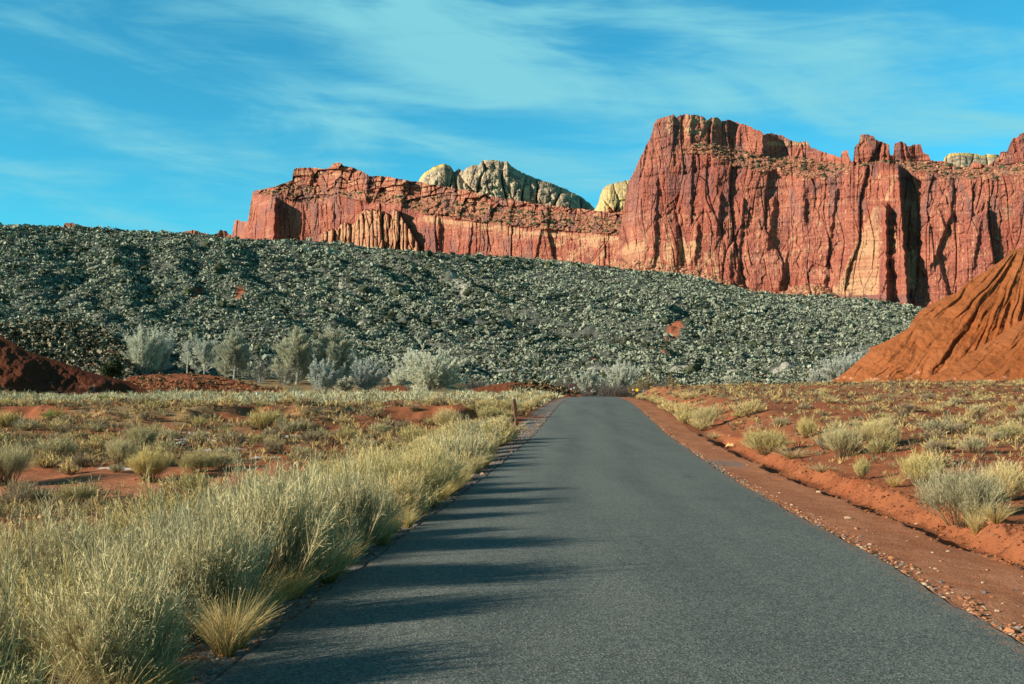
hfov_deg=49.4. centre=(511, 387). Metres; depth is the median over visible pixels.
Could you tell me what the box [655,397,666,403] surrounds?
straw bush
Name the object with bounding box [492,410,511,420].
straw bush
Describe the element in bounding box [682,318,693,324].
hill shrub
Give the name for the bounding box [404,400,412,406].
sagebrush
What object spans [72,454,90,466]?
sagebrush
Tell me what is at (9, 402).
sagebrush
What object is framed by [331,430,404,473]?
rabbitbrush
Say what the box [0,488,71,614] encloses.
rabbitbrush
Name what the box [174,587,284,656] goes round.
grass tuft
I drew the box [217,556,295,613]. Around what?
grass tuft
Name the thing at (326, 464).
sagebrush
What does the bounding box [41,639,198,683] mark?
grass tuft
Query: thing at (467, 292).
hill shrub
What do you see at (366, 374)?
bush
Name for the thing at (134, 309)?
hill shrub
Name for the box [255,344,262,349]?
hill shrub
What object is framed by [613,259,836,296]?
talus rubble
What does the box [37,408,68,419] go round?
green shrub
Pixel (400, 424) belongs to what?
rabbitbrush
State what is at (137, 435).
rabbitbrush
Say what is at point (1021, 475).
sagebrush
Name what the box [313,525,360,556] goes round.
grass tuft
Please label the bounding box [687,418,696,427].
straw bush
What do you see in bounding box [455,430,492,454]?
rabbitbrush
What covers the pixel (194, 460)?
rabbitbrush
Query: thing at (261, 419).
rabbitbrush
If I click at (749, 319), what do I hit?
hill shrub
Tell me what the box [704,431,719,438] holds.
grass tuft
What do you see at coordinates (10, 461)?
rabbitbrush
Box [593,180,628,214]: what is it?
sandstone knob
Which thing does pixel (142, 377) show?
berm scrub
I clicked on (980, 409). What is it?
rabbitbrush
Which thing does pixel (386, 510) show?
rabbitbrush
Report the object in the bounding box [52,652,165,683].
grass tuft
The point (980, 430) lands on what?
sagebrush
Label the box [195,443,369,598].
rabbitbrush
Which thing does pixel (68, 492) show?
sagebrush
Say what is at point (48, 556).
rabbitbrush
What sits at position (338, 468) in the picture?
rabbitbrush
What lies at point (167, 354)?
bare tree
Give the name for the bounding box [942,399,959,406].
sagebrush
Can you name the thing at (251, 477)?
sagebrush
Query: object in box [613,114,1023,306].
sandstone cliff
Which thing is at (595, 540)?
road
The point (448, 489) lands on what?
grass tuft
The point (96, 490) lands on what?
sagebrush
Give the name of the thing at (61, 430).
sagebrush
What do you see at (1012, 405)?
grass tuft
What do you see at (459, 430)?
rabbitbrush
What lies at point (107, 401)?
sagebrush
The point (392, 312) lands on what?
hill shrub
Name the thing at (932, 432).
sagebrush
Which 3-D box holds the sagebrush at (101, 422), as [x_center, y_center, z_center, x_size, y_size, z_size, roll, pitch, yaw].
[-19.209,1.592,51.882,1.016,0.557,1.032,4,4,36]
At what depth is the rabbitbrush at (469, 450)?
28.47 m
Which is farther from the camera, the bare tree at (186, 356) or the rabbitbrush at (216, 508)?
the bare tree at (186, 356)
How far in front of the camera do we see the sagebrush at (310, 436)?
43.76 m
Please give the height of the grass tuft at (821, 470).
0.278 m
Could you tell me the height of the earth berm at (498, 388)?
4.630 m
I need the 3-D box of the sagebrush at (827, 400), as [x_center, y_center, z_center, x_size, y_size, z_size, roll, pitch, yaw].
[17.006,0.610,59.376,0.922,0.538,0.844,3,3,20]
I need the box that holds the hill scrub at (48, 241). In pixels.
[0,222,924,386]
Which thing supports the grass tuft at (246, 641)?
on the ground at (960, 573)
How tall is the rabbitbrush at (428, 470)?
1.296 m
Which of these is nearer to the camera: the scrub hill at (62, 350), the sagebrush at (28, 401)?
the sagebrush at (28, 401)
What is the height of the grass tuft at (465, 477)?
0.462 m
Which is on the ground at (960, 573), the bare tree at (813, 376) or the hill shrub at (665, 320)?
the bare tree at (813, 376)
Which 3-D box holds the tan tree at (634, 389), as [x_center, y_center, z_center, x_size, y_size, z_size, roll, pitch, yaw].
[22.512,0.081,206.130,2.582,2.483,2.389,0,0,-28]
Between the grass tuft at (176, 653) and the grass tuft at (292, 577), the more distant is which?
the grass tuft at (292, 577)
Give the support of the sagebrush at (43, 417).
on the ground at (960, 573)
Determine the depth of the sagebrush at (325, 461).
34.12 m
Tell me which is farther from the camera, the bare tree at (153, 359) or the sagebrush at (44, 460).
the bare tree at (153, 359)
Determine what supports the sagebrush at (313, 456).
on the ground at (960, 573)
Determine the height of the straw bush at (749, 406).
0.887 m
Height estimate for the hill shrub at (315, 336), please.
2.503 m
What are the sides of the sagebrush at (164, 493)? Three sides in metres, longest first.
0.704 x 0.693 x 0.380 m
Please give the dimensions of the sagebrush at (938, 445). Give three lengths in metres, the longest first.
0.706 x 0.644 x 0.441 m
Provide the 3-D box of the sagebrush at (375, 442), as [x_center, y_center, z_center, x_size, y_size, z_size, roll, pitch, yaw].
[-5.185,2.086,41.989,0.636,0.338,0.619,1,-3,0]
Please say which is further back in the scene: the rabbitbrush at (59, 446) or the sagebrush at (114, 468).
the rabbitbrush at (59, 446)
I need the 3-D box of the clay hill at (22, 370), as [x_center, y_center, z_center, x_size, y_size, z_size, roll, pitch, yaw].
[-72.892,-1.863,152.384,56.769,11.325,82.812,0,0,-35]
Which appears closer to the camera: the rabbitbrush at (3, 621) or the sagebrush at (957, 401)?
the rabbitbrush at (3, 621)
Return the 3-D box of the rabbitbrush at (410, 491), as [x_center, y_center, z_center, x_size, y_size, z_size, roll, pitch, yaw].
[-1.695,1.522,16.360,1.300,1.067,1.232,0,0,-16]
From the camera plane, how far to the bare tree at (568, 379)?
229.22 m
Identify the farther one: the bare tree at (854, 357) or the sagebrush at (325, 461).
the bare tree at (854, 357)
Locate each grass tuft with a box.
[1,654,116,683]
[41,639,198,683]
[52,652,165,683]
[135,649,213,683]
[139,625,211,676]
[166,589,272,635]
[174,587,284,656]
[179,588,283,648]
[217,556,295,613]
[234,582,292,628]
[241,566,309,619]
[258,558,328,600]
[263,561,321,592]
[271,556,330,588]
[292,546,366,582]
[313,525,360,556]
[315,525,374,570]
[325,540,369,565]
[340,531,370,553]
[347,527,384,552]
[355,517,403,543]
[361,513,406,545]
[388,496,419,525]
[391,513,410,531]
[396,504,421,527]
[426,487,454,507]
[432,479,461,500]
[449,473,471,491]
[454,472,469,488]
[458,457,477,474]
[458,471,475,482]
[468,455,490,468]
[468,462,486,472]
[478,454,493,467]
[480,451,497,465]
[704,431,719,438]
[763,445,818,458]
[803,462,843,472]
[881,471,909,487]
[927,403,942,413]
[959,502,990,534]
[966,497,1020,523]
[1005,400,1020,406]
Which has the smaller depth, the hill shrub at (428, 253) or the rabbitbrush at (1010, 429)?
the rabbitbrush at (1010, 429)
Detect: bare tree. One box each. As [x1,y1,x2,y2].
[121,325,172,374]
[130,326,176,373]
[177,339,193,372]
[186,334,219,373]
[212,328,257,379]
[241,351,274,383]
[268,325,319,384]
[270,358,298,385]
[307,354,345,391]
[313,324,355,380]
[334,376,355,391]
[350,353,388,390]
[375,370,392,388]
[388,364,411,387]
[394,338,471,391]
[553,367,575,389]
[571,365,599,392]
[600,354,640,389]
[724,373,738,384]
[805,368,821,382]
[809,351,859,381]
[840,346,865,362]
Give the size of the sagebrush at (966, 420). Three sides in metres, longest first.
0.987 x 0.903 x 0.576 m
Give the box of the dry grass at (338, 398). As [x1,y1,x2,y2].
[0,378,1023,683]
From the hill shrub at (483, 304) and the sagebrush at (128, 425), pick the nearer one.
the sagebrush at (128, 425)
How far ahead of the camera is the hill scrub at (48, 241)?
347.37 m
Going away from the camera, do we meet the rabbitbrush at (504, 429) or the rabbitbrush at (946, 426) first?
the rabbitbrush at (946, 426)
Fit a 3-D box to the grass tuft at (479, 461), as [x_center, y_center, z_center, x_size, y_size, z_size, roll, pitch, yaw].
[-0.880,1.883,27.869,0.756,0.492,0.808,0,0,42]
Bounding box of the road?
[208,397,1023,683]
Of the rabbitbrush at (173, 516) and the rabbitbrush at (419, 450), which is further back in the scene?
the rabbitbrush at (419, 450)
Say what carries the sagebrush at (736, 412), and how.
on the ground at (960, 573)
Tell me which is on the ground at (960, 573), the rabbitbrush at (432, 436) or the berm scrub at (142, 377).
the rabbitbrush at (432, 436)
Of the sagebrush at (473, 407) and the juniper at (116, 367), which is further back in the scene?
the juniper at (116, 367)
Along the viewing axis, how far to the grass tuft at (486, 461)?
29.13 m
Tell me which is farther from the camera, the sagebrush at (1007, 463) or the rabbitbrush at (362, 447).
the sagebrush at (1007, 463)
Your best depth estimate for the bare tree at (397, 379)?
171.09 m
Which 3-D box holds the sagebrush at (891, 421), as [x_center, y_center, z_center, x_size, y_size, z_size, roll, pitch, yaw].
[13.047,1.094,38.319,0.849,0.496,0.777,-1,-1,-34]
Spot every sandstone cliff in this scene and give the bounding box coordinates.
[231,162,622,265]
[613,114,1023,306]
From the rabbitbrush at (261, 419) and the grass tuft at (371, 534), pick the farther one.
the rabbitbrush at (261, 419)
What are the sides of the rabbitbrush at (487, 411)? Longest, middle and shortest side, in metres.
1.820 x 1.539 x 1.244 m
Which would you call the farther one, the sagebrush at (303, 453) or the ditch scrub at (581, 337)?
the ditch scrub at (581, 337)
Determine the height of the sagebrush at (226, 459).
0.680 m
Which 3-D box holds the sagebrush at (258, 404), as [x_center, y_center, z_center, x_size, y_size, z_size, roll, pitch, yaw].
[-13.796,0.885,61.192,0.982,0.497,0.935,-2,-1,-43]
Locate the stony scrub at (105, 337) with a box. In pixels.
[0,316,141,379]
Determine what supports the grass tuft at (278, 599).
on the ground at (960, 573)
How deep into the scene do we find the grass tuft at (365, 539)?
13.02 m
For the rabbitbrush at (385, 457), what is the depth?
28.77 m
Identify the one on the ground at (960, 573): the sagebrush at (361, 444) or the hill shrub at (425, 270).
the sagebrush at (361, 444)
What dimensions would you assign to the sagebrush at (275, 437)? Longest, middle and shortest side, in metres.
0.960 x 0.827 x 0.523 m
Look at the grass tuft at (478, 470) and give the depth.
27.28 m
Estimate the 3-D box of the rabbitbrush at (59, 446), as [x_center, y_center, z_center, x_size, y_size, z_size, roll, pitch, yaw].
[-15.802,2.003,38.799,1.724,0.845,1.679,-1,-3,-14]
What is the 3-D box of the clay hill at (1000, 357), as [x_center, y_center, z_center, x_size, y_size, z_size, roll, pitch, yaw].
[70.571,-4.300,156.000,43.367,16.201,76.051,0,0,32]
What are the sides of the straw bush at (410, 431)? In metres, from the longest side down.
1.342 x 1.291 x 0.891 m
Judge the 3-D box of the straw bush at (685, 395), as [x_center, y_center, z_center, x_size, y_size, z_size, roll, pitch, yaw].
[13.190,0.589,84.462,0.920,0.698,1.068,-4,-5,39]
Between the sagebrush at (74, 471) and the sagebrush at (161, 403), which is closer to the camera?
the sagebrush at (74, 471)
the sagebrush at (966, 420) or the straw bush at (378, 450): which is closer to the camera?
the straw bush at (378, 450)
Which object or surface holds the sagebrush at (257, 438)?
on the ground at (960, 573)
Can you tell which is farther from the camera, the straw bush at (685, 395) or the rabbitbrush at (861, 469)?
the straw bush at (685, 395)
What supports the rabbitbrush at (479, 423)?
on the ground at (960, 573)
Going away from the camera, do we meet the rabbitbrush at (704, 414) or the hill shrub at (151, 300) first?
the rabbitbrush at (704, 414)
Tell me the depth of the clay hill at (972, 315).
146.84 m
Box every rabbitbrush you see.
[0,408,22,427]
[0,436,38,485]
[0,484,139,598]
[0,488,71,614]
[0,520,209,683]
[0,521,56,614]
[0,541,120,671]
[0,568,55,683]
[0,610,67,683]
[9,494,142,555]
[36,433,80,456]
[56,510,185,620]
[95,460,225,539]
[99,497,254,620]
[103,434,147,465]
[112,476,282,641]
[113,472,287,585]
[121,421,165,448]
[122,440,178,481]
[139,412,149,420]
[156,426,179,441]
[162,486,311,565]
[174,447,222,473]
[189,446,329,565]
[190,415,206,426]
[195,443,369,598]
[243,405,283,430]
[264,457,325,492]
[277,418,303,434]
[291,443,406,556]
[304,454,388,495]
[324,441,403,491]
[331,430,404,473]
[336,426,357,439]
[338,462,410,541]
[351,446,403,472]
[356,437,459,504]
[365,455,441,520]
[367,421,391,433]
[369,445,413,460]
[381,440,422,459]
[389,428,472,486]
[395,418,409,427]
[396,437,454,464]
[401,436,430,449]
[402,432,436,449]
[407,428,468,459]
[408,404,419,411]
[413,447,468,476]
[418,432,442,440]
[420,427,449,440]
[427,430,473,448]
[428,406,462,425]
[433,418,458,434]
[441,416,463,429]
[442,426,474,441]
[442,432,494,469]
[443,449,486,471]
[444,425,470,436]
[444,454,466,471]
[450,413,500,437]
[450,427,474,438]
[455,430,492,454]
[460,433,497,457]
[464,428,502,454]
[467,422,508,450]
[469,415,497,428]
[475,402,504,419]
[478,414,527,441]
[482,418,519,446]
[657,400,674,411]
[673,401,696,413]
[687,400,720,427]
[740,422,797,454]
[769,415,793,426]
[796,411,818,438]
[821,417,876,457]
[851,409,907,447]
[851,455,870,478]
[894,445,943,485]
[896,401,915,411]
[906,453,1013,526]
[915,417,960,433]
[965,402,993,415]
[967,456,1023,501]
[984,423,1023,437]
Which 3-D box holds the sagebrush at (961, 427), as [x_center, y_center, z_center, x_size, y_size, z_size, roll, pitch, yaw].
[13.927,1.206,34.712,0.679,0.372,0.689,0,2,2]
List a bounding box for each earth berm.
[124,373,287,392]
[380,385,408,391]
[470,382,581,396]
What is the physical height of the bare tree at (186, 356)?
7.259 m
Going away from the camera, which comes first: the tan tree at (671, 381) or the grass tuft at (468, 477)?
the grass tuft at (468, 477)
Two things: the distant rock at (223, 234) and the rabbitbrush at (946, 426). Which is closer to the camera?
the rabbitbrush at (946, 426)
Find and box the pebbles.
[0,399,1023,683]
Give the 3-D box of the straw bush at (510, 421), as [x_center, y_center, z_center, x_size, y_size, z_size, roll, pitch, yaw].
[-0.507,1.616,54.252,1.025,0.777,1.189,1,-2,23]
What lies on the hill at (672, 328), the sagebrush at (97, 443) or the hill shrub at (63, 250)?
the hill shrub at (63, 250)
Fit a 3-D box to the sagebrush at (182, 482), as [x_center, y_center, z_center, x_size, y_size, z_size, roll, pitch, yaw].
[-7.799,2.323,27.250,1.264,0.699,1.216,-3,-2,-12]
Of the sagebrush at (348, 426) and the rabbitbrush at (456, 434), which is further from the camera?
the sagebrush at (348, 426)
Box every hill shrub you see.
[16,285,25,291]
[58,247,67,253]
[59,284,69,289]
[65,267,74,272]
[111,257,121,265]
[130,307,138,312]
[140,265,149,270]
[147,298,154,304]
[183,288,195,294]
[188,327,200,333]
[202,241,211,247]
[212,264,225,272]
[216,300,226,306]
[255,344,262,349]
[312,332,325,339]
[359,285,368,292]
[386,310,397,316]
[393,289,402,295]
[421,268,427,273]
[421,317,431,323]
[425,250,432,256]
[462,289,472,295]
[480,301,488,307]
[512,317,520,323]
[533,361,541,367]
[545,261,550,266]
[661,318,669,323]
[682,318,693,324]
[684,363,701,372]
[722,348,732,353]
[745,317,754,322]
[748,341,756,347]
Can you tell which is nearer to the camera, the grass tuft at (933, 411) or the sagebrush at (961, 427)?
the sagebrush at (961, 427)
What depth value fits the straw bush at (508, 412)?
59.31 m
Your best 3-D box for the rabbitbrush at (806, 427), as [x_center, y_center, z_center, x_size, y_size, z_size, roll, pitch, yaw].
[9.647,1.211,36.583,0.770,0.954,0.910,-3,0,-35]
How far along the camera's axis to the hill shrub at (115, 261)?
362.81 m
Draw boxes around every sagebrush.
[0,397,15,405]
[0,428,12,442]
[0,476,35,492]
[0,486,32,506]
[5,479,54,503]
[11,414,29,429]
[14,413,42,430]
[19,398,32,405]
[30,449,64,467]
[31,485,65,501]
[39,410,55,421]
[44,396,58,405]
[47,418,67,429]
[47,432,62,438]
[47,479,101,503]
[51,413,74,421]
[52,419,80,433]
[53,460,81,474]
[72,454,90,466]
[79,472,112,498]
[80,420,95,429]
[82,436,107,448]
[84,420,107,431]
[85,417,109,425]
[96,396,113,405]
[100,432,114,440]
[106,462,125,472]
[124,419,136,427]
[136,391,152,401]
[144,399,165,407]
[147,421,168,434]
[150,472,186,495]
[151,488,178,498]
[152,433,180,450]
[171,469,217,494]
[183,398,201,406]
[183,425,210,442]
[197,477,239,499]
[198,411,209,418]
[205,448,241,468]
[216,428,246,445]
[218,441,245,454]
[221,431,242,437]
[224,450,245,461]
[227,396,239,402]
[244,470,274,484]
[252,434,263,441]
[255,400,269,406]
[259,425,286,438]
[259,438,285,454]
[261,409,283,418]
[261,433,283,442]
[278,394,298,403]
[292,443,314,458]
[293,464,323,479]
[295,395,320,404]
[297,413,316,429]
[300,429,328,441]
[304,459,331,471]
[306,421,328,438]
[309,451,325,461]
[312,457,336,465]
[333,412,356,424]
[338,422,356,430]
[349,433,375,449]
[365,405,384,416]
[367,439,379,446]
[370,401,383,408]
[373,416,397,427]
[382,437,399,448]
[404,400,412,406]
[420,416,436,425]
[430,394,449,405]
[463,401,482,411]
[469,397,480,403]
[725,403,737,409]
[731,408,745,417]
[770,394,784,401]
[798,402,814,408]
[812,432,823,444]
[815,437,829,449]
[822,395,837,402]
[861,436,896,453]
[867,395,883,401]
[881,413,902,425]
[895,408,916,416]
[920,391,934,398]
[920,426,945,439]
[920,448,953,467]
[921,433,957,449]
[924,437,949,452]
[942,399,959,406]
[949,395,964,403]
[949,412,977,426]
[950,420,968,430]
[950,433,993,452]
[968,423,990,435]
[973,393,985,398]
[983,430,1007,440]
[994,457,1023,470]
[1001,420,1023,433]
[1002,461,1023,484]
[1005,405,1023,417]
[1015,380,1023,385]
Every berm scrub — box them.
[120,371,304,393]
[509,380,579,395]
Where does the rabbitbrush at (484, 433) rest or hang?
on the ground at (960, 573)
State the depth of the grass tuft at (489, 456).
29.85 m
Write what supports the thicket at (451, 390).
on the ground at (960, 573)
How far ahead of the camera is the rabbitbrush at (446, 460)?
20.78 m
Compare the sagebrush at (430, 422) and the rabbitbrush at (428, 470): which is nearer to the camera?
the rabbitbrush at (428, 470)
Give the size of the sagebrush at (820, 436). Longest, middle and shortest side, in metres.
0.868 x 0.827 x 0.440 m
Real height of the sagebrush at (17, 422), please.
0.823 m
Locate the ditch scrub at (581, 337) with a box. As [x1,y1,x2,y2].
[266,316,674,357]
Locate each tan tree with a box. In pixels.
[627,384,639,392]
[630,370,656,391]
[665,374,679,385]
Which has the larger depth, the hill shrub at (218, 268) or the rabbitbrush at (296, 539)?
the hill shrub at (218, 268)
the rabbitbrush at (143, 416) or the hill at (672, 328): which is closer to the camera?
the rabbitbrush at (143, 416)
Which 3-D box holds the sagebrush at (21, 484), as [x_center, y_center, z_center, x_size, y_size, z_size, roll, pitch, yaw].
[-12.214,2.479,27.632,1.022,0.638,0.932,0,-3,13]
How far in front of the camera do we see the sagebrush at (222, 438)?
42.74 m
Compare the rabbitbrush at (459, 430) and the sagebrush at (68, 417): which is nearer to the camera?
the rabbitbrush at (459, 430)
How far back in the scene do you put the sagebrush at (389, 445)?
40.95 m
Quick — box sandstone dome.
[418,160,593,209]
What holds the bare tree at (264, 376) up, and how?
on the ground at (960, 573)
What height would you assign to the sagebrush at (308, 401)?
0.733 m
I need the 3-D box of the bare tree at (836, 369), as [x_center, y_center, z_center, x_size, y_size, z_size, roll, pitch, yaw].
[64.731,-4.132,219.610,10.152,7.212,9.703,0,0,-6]
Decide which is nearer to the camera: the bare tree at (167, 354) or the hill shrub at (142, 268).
the bare tree at (167, 354)
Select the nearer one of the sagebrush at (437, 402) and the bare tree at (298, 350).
the sagebrush at (437, 402)
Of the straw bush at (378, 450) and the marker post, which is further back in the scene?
the marker post
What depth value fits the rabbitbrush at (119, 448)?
36.33 m
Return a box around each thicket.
[256,383,425,390]
[288,388,473,394]
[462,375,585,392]
[578,380,673,396]
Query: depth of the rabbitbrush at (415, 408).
61.62 m
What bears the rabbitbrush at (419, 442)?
on the ground at (960, 573)
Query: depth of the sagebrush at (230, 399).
72.37 m
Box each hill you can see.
[0,225,919,396]
[0,321,119,377]
[0,335,148,394]
[830,248,1023,382]
[918,319,1023,381]
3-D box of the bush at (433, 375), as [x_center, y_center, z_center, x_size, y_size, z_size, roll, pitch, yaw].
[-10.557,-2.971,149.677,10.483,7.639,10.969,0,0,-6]
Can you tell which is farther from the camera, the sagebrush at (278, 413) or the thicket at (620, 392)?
the thicket at (620, 392)
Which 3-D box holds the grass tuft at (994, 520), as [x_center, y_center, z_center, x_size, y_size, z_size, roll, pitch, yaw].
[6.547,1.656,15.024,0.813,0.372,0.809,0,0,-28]
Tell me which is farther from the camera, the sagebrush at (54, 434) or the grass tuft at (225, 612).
the sagebrush at (54, 434)
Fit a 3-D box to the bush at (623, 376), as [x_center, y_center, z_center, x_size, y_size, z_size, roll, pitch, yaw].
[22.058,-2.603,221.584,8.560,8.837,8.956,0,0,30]
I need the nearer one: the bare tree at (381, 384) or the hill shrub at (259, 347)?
the bare tree at (381, 384)
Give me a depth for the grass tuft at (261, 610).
8.79 m
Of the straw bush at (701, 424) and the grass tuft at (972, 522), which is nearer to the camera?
the grass tuft at (972, 522)
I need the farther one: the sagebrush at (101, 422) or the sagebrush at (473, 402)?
the sagebrush at (473, 402)
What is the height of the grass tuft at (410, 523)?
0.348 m
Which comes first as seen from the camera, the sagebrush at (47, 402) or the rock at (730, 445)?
the rock at (730, 445)
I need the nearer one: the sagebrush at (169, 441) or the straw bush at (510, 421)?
the sagebrush at (169, 441)
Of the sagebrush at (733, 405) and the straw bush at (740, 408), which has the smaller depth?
the straw bush at (740, 408)
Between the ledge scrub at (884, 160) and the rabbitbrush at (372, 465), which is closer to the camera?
the rabbitbrush at (372, 465)
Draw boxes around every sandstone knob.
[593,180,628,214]
[944,153,998,166]
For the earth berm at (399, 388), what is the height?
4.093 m
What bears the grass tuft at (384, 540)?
on the ground at (960, 573)
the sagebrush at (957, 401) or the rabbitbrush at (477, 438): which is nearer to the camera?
the rabbitbrush at (477, 438)
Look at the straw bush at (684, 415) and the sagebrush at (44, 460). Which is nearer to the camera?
the sagebrush at (44, 460)
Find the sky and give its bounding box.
[0,0,1023,234]
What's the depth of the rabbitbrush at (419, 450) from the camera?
28.22 m
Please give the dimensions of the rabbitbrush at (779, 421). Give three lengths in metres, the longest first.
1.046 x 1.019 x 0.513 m
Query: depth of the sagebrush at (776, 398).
65.80 m
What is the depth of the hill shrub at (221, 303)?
317.63 m
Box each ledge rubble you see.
[262,185,620,233]
[685,142,1023,180]
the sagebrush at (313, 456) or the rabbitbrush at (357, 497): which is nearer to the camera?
the rabbitbrush at (357, 497)
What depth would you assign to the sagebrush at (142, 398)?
68.83 m
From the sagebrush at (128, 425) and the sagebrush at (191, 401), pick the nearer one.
the sagebrush at (128, 425)
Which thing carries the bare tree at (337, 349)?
on the ground at (960, 573)
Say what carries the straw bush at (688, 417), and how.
on the ground at (960, 573)
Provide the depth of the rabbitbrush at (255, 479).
13.00 m
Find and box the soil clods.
[712,441,1023,571]
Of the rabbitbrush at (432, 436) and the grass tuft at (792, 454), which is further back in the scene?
the rabbitbrush at (432, 436)
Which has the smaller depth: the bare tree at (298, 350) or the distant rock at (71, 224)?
the bare tree at (298, 350)
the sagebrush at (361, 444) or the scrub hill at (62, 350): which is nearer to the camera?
the sagebrush at (361, 444)
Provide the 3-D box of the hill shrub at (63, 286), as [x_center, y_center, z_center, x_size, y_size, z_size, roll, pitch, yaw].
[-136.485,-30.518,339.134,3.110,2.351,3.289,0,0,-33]
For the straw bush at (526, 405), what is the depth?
70.56 m
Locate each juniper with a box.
[100,365,110,376]
[107,360,122,377]
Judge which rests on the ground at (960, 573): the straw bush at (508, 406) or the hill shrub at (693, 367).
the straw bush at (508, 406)
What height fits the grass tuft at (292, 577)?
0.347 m
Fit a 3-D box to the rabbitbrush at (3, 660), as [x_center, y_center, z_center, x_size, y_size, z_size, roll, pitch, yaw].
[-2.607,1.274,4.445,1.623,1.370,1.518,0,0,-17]
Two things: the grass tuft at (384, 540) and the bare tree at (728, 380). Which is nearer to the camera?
the grass tuft at (384, 540)
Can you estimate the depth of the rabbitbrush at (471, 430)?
37.84 m
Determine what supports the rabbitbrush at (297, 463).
on the ground at (960, 573)
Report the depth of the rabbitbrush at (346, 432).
44.67 m
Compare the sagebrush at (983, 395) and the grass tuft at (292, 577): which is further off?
the sagebrush at (983, 395)
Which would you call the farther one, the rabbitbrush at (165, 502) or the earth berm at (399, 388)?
the earth berm at (399, 388)
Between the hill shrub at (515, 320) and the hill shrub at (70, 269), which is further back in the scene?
the hill shrub at (70, 269)
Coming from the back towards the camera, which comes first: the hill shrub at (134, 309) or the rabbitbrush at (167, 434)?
the hill shrub at (134, 309)
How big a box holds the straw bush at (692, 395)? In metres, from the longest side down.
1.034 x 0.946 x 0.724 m
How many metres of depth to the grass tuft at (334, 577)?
10.81 m
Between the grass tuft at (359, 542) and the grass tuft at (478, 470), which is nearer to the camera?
the grass tuft at (359, 542)
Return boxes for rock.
[61,222,87,227]
[184,230,231,237]
[725,443,735,446]
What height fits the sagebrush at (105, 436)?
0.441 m
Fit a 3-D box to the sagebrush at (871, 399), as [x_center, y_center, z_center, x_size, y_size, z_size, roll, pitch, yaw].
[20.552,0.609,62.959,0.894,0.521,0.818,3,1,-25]
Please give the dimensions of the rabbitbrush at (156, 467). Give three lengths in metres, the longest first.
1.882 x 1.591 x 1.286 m
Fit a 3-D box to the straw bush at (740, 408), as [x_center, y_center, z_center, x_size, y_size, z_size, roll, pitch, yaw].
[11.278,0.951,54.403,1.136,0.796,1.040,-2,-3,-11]
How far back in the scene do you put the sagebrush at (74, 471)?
34.44 m
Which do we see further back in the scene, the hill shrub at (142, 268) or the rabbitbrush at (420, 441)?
the hill shrub at (142, 268)
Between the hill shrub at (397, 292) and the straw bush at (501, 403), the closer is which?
the straw bush at (501, 403)
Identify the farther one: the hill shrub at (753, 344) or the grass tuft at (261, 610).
the hill shrub at (753, 344)
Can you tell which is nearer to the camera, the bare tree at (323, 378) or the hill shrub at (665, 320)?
the bare tree at (323, 378)
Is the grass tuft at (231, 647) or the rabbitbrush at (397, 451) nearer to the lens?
the grass tuft at (231, 647)
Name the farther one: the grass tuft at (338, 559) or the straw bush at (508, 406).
the straw bush at (508, 406)
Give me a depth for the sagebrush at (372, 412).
58.90 m
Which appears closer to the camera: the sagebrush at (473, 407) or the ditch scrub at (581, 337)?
the sagebrush at (473, 407)
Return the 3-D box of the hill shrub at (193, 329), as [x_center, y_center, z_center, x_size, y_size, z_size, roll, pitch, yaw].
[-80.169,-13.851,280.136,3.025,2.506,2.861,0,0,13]
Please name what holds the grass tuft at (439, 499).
on the ground at (960, 573)
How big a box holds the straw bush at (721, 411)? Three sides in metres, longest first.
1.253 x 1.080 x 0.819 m
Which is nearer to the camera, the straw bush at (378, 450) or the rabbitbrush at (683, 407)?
the straw bush at (378, 450)
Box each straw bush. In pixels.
[365,446,389,456]
[396,423,427,442]
[475,399,492,409]
[479,398,495,407]
[491,415,513,423]
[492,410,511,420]
[496,399,508,406]
[502,401,519,412]
[502,410,517,418]
[520,401,533,408]
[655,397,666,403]
[666,403,682,414]
[673,409,697,423]
[676,408,692,423]
[679,392,690,399]
[687,391,697,398]
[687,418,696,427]
[691,418,712,430]
[708,404,725,416]
[731,400,751,412]
[738,397,768,414]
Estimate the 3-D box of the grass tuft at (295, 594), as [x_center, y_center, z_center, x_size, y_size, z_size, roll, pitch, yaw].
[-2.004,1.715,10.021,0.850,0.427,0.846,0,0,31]
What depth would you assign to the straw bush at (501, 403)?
67.57 m
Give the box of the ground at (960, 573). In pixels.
[0,377,1023,683]
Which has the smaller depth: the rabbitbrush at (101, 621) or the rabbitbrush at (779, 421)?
the rabbitbrush at (101, 621)
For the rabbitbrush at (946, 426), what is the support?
on the ground at (960, 573)
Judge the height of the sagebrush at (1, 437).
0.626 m
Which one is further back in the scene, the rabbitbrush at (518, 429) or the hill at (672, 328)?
the hill at (672, 328)
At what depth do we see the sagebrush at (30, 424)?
48.84 m
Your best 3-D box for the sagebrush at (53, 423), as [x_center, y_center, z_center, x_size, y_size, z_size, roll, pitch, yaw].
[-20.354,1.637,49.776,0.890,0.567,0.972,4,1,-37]
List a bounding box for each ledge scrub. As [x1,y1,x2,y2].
[265,184,621,233]
[694,143,1023,179]
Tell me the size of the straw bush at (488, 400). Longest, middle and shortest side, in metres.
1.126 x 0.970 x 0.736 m
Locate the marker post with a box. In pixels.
[513,399,518,427]
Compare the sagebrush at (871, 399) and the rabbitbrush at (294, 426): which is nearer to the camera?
the rabbitbrush at (294, 426)
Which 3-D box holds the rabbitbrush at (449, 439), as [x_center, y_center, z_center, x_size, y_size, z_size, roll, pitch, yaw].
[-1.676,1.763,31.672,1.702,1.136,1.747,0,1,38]

